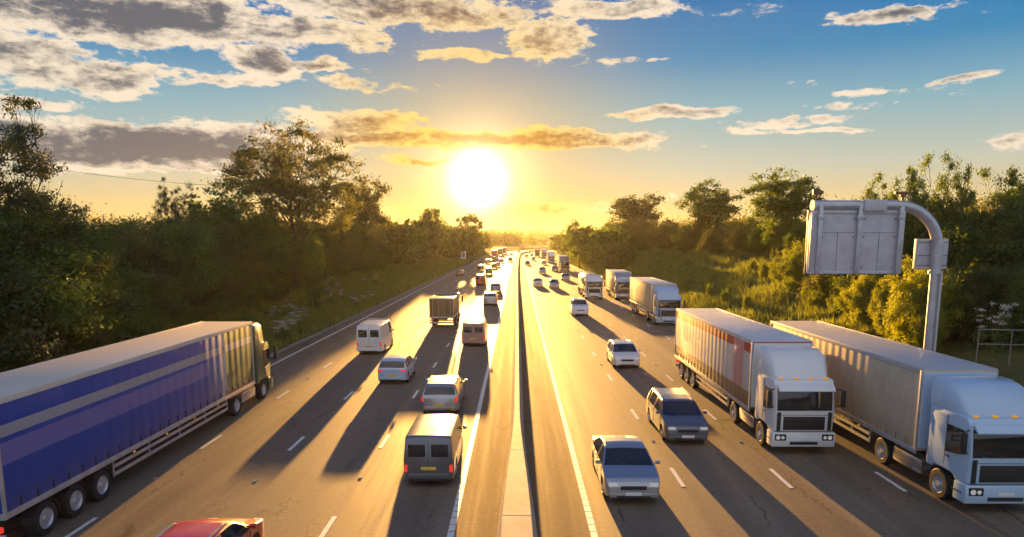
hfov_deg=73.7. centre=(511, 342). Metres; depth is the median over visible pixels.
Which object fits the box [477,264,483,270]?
car
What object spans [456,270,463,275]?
car
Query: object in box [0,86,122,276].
broadleaf tree
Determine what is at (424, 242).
bush
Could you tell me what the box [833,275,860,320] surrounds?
bush
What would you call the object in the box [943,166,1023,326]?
broadleaf tree
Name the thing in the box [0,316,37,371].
bush
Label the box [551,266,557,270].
car
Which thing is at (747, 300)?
bush
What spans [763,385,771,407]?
side window
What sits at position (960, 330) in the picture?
bush
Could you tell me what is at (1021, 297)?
bush
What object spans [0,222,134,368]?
bush
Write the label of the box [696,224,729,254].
bush
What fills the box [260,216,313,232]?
bush
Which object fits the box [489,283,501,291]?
car
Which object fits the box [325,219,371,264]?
bush
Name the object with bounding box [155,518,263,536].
car
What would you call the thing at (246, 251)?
bush
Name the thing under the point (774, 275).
bush
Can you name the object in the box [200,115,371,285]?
broadleaf tree
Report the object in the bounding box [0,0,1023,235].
sky
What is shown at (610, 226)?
bush
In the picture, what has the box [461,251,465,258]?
verge sign
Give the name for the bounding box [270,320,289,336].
cow parsley
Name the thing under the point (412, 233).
bush
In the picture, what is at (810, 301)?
bush
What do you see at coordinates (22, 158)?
broadleaf tree
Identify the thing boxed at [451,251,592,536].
central reservation
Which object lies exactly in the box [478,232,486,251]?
bush
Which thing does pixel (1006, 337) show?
cow parsley
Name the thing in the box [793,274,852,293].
bush
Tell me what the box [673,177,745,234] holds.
broadleaf tree
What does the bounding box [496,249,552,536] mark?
concrete barrier
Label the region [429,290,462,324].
box lorry
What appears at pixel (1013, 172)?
broadleaf tree
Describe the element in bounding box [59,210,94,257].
bush
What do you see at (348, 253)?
bush
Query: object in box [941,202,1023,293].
bush
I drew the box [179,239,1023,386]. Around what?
ground
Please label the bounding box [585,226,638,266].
bush
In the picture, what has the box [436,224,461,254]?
bush
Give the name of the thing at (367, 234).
bush
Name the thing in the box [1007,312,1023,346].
cow parsley
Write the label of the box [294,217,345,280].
bush
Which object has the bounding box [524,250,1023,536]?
road
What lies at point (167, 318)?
bush
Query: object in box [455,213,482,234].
broadleaf tree
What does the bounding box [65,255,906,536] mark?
lane lines
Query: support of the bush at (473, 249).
on the ground at (963, 349)
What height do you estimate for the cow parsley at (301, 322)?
1.831 m
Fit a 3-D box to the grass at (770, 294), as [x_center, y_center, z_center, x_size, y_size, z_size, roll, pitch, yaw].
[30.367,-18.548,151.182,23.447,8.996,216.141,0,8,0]
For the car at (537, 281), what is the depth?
126.23 m
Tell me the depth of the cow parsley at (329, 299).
77.71 m
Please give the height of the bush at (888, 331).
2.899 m
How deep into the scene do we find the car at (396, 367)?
40.45 m
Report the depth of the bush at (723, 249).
107.17 m
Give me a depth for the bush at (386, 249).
126.82 m
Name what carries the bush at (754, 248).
on the ground at (963, 349)
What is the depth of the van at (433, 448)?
23.52 m
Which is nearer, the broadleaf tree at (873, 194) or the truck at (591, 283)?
the broadleaf tree at (873, 194)
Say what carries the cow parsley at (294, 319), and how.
on the ground at (963, 349)
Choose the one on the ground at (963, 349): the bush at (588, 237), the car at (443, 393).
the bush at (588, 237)
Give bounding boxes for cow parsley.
[270,306,280,320]
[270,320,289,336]
[271,327,284,341]
[274,320,289,340]
[283,300,296,315]
[285,316,299,334]
[286,311,299,327]
[287,319,296,335]
[290,318,301,334]
[294,311,307,328]
[326,291,336,304]
[969,308,991,349]
[986,301,1007,353]
[992,303,1018,349]
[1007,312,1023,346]
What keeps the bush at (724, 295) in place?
on the ground at (963, 349)
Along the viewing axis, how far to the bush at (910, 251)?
46.66 m
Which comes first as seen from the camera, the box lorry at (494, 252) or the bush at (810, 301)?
the bush at (810, 301)
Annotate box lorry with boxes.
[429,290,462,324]
[491,250,497,257]
[497,248,503,254]
[535,249,540,256]
[541,249,546,257]
[546,251,555,262]
[557,255,570,271]
[605,269,631,299]
[629,277,684,324]
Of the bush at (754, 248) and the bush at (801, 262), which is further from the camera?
the bush at (754, 248)
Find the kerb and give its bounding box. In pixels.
[270,249,533,356]
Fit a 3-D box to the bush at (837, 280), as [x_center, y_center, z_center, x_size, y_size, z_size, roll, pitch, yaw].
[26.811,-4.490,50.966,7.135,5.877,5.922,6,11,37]
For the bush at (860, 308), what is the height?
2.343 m
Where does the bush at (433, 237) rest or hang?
on the ground at (963, 349)
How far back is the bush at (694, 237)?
127.58 m
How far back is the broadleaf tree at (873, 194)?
52.05 m
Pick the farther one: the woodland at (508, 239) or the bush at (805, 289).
the woodland at (508, 239)
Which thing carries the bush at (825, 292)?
on the ground at (963, 349)
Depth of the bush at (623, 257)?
145.74 m
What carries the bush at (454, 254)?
on the ground at (963, 349)
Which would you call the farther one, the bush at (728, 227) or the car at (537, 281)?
the car at (537, 281)
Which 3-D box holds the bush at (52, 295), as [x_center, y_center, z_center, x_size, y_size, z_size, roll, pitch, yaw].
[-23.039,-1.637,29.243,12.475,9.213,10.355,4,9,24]
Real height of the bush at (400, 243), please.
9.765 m
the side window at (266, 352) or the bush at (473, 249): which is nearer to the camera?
the side window at (266, 352)
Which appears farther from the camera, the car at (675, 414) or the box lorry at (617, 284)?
the box lorry at (617, 284)
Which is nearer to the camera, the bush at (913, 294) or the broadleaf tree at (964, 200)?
the bush at (913, 294)
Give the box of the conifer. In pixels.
[299,222,325,310]
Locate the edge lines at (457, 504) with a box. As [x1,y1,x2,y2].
[270,249,603,536]
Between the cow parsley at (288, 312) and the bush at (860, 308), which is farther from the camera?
the cow parsley at (288, 312)
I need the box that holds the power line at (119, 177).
[29,168,305,221]
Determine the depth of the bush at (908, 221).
47.24 m
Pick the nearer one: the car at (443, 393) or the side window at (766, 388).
the side window at (766, 388)
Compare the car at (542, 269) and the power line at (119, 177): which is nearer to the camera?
the power line at (119, 177)
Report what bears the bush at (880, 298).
on the ground at (963, 349)
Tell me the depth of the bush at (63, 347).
31.13 m
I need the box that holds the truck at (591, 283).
[578,271,604,298]
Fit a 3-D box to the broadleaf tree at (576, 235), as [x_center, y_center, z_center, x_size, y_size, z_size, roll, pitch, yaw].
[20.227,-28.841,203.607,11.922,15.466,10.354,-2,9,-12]
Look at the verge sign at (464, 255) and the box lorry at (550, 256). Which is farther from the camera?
the box lorry at (550, 256)
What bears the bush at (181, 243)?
on the ground at (963, 349)
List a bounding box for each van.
[356,320,393,352]
[403,414,466,481]
[462,318,488,344]
[475,274,485,285]
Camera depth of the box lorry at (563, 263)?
185.16 m
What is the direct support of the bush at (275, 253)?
on the ground at (963, 349)
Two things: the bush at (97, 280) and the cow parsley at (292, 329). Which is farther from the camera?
the cow parsley at (292, 329)
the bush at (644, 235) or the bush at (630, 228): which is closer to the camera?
the bush at (644, 235)
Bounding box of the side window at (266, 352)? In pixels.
[263,348,269,366]
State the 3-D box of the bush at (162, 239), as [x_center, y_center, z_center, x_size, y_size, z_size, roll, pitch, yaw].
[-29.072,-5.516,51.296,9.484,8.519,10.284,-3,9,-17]
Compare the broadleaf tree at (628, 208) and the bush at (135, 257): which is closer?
the bush at (135, 257)
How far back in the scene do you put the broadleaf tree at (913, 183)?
47.38 m
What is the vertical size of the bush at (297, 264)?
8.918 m
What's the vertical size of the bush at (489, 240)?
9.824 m
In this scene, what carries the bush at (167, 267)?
on the ground at (963, 349)
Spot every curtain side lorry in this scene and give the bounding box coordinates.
[0,321,276,536]
[674,308,845,446]
[770,321,1023,503]
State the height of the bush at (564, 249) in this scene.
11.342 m
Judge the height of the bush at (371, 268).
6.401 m
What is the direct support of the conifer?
on the ground at (963, 349)
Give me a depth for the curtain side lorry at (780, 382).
29.18 m
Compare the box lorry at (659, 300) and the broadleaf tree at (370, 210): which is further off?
the broadleaf tree at (370, 210)
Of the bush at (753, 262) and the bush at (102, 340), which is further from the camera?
the bush at (753, 262)
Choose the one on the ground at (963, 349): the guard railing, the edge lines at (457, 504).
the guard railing
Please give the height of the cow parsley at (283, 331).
1.885 m
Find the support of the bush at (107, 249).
on the ground at (963, 349)
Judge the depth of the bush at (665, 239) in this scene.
144.87 m
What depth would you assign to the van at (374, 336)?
50.68 m
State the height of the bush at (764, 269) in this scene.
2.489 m
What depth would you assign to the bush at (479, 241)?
317.86 m
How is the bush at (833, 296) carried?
on the ground at (963, 349)
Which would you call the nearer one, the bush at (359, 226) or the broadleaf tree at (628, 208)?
the bush at (359, 226)
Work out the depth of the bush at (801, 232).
78.22 m
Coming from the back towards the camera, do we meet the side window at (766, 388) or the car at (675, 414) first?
the car at (675, 414)
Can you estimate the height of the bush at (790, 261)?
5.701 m
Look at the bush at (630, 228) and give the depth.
180.44 m
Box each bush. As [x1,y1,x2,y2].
[0,200,122,370]
[0,204,145,361]
[0,217,96,372]
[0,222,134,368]
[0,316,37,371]
[20,317,83,366]
[37,214,159,345]
[48,202,94,245]
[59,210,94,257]
[68,218,185,340]
[77,255,152,349]
[82,213,185,269]
[92,213,213,327]
[106,266,163,344]
[110,212,242,322]
[127,272,197,336]
[145,211,249,315]
[188,215,283,300]
[204,208,300,297]
[249,218,304,292]
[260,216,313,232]
[285,223,334,280]
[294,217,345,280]
[302,217,365,277]
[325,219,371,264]
[326,217,393,274]
[357,242,384,273]
[372,225,396,269]
[375,218,425,266]
[380,224,421,266]
[394,222,434,255]
[398,236,422,265]
[404,220,440,260]
[413,222,442,254]
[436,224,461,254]
[440,238,463,259]
[449,225,472,257]
[451,225,482,256]
[475,229,486,254]
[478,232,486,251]
[479,231,492,251]
[485,236,493,247]
[548,234,558,251]
[550,237,561,252]
[556,236,562,251]
[558,233,570,257]
[574,229,598,263]
[577,228,629,262]
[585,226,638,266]
[600,221,629,231]
[600,241,622,268]
[603,242,638,268]
[614,218,642,247]
[632,217,664,249]
[652,220,683,250]
[670,222,701,252]
[677,223,705,250]
[680,279,687,291]
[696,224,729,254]
[696,235,710,249]
[702,280,710,291]
[705,282,713,296]
[716,244,731,254]
[719,220,748,250]
[720,287,729,301]
[721,217,766,253]
[743,225,776,254]
[743,293,753,309]
[748,239,769,256]
[748,259,756,270]
[757,262,769,280]
[760,216,806,256]
[767,247,793,284]
[773,237,805,292]
[780,238,795,253]
[781,219,806,252]
[792,244,807,287]
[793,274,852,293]
[800,272,818,298]
[807,290,818,308]
[809,275,844,306]
[824,275,876,313]
[826,290,841,314]
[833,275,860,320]
[839,275,890,325]
[856,299,871,325]
[866,277,908,337]
[878,246,913,304]
[879,255,975,350]
[883,313,912,341]
[891,201,994,281]
[901,214,1014,334]
[902,205,1023,297]
[905,203,970,238]
[908,301,950,353]
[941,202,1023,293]
[941,267,1016,339]
[947,260,1023,343]
[954,214,1023,298]
[984,259,1023,343]
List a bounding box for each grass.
[123,254,469,353]
[569,241,882,334]
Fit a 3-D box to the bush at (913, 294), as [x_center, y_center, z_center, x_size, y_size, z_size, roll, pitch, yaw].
[23.444,-2.121,39.058,4.594,6.667,4.586,3,9,21]
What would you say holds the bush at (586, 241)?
on the ground at (963, 349)
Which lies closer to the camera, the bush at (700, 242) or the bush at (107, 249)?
the bush at (107, 249)
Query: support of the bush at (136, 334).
on the ground at (963, 349)
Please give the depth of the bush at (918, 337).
37.24 m
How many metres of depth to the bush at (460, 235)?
247.60 m
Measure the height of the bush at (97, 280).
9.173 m
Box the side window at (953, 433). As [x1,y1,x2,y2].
[945,424,963,453]
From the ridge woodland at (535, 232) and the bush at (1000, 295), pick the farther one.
the ridge woodland at (535, 232)
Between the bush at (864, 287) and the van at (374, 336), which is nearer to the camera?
the bush at (864, 287)
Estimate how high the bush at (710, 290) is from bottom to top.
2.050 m
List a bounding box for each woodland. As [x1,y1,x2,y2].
[74,186,1004,236]
[152,216,760,245]
[478,228,607,241]
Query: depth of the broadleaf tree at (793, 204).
83.95 m
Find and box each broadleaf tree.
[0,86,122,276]
[0,121,50,260]
[151,177,202,235]
[164,181,260,259]
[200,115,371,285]
[341,175,392,240]
[409,207,450,250]
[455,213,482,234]
[558,219,594,268]
[605,192,669,231]
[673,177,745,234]
[737,166,824,254]
[840,171,900,282]
[886,151,944,264]
[926,151,979,232]
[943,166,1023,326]
[991,165,1023,212]
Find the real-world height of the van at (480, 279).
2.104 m
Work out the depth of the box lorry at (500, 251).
375.00 m
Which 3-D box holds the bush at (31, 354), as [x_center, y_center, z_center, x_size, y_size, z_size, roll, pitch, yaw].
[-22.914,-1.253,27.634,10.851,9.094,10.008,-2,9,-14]
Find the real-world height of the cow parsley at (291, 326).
1.917 m
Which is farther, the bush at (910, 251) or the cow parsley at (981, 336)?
the bush at (910, 251)
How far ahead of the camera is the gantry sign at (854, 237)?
30.76 m
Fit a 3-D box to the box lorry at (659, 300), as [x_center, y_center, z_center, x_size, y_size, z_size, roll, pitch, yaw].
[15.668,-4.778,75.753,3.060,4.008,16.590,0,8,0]
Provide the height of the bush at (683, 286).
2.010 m
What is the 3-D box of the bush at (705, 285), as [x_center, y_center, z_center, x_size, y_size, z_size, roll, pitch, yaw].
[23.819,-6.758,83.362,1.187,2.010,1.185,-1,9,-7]
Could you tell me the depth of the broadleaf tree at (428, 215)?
211.85 m
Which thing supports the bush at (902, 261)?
on the ground at (963, 349)
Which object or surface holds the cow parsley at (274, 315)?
on the ground at (963, 349)
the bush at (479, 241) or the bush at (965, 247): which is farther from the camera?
the bush at (479, 241)
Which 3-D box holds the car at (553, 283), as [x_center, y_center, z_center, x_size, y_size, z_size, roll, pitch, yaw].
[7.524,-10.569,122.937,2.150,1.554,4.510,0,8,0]
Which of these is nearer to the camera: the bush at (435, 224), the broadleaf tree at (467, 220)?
the bush at (435, 224)
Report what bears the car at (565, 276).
on the road at (734, 487)
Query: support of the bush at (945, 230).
on the ground at (963, 349)
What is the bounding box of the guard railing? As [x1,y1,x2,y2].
[975,329,1023,365]
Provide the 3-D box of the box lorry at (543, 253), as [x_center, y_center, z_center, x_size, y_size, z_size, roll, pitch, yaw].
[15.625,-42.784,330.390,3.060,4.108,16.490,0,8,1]
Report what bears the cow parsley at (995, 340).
on the ground at (963, 349)
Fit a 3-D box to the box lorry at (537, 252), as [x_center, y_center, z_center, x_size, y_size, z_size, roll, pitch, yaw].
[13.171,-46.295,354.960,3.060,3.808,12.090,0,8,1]
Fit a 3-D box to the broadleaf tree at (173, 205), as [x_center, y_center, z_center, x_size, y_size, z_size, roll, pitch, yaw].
[-28.962,-8.494,59.073,5.227,11.415,4.540,7,11,41]
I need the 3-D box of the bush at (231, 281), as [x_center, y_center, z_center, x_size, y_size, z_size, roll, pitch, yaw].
[-25.724,-6.117,54.062,9.170,8.987,10.002,4,9,25]
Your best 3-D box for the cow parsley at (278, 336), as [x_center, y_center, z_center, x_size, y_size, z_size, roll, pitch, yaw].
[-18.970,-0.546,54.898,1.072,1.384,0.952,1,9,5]
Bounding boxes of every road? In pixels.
[0,249,534,536]
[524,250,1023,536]
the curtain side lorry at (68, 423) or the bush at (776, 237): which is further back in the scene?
the bush at (776, 237)
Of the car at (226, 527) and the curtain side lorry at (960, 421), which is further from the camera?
the curtain side lorry at (960, 421)
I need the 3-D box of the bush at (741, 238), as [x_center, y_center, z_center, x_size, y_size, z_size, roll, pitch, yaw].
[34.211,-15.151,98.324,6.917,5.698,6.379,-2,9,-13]
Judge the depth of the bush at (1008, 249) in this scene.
39.15 m
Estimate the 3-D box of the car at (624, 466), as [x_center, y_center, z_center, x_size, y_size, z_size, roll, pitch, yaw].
[3.925,4.200,24.159,2.190,1.464,4.710,0,8,0]
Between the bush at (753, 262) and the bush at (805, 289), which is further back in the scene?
the bush at (753, 262)
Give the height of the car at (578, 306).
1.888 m
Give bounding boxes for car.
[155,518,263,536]
[378,354,416,381]
[421,375,466,411]
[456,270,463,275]
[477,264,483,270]
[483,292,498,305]
[485,268,492,273]
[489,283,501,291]
[532,278,543,285]
[539,267,545,273]
[548,279,558,287]
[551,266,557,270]
[560,273,570,279]
[569,297,589,315]
[592,435,659,498]
[606,339,640,366]
[646,387,707,440]
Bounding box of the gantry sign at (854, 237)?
[804,189,948,351]
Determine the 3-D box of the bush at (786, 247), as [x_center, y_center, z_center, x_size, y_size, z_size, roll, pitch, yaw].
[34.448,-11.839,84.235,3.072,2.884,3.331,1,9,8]
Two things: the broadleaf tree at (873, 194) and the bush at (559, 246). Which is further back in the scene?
the bush at (559, 246)
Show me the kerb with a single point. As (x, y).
(302, 340)
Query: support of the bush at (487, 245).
on the ground at (963, 349)
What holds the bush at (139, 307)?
on the ground at (963, 349)
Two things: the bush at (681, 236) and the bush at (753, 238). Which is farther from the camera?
the bush at (681, 236)
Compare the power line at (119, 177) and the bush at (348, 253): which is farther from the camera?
the power line at (119, 177)
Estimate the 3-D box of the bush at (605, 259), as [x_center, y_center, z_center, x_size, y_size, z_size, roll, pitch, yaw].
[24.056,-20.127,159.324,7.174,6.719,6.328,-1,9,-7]
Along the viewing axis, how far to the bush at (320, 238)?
85.60 m
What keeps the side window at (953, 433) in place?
in the curtain side lorry at (960, 421)
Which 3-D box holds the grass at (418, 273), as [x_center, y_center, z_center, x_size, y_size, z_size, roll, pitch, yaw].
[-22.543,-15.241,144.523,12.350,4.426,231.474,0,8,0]
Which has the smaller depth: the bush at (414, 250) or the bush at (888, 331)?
the bush at (888, 331)
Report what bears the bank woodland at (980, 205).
on the ground at (963, 349)
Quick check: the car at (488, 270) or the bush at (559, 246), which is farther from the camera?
the bush at (559, 246)
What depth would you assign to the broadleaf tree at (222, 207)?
63.81 m
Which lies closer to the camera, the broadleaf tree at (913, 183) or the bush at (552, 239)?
the broadleaf tree at (913, 183)
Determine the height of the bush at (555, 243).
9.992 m
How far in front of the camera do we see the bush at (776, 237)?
84.40 m
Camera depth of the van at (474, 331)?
54.56 m
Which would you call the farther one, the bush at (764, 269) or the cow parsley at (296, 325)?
the bush at (764, 269)
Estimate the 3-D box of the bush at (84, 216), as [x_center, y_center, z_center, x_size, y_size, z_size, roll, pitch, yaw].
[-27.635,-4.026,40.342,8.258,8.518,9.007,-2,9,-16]
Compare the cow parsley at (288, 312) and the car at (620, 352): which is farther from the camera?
the cow parsley at (288, 312)
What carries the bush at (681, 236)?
on the ground at (963, 349)

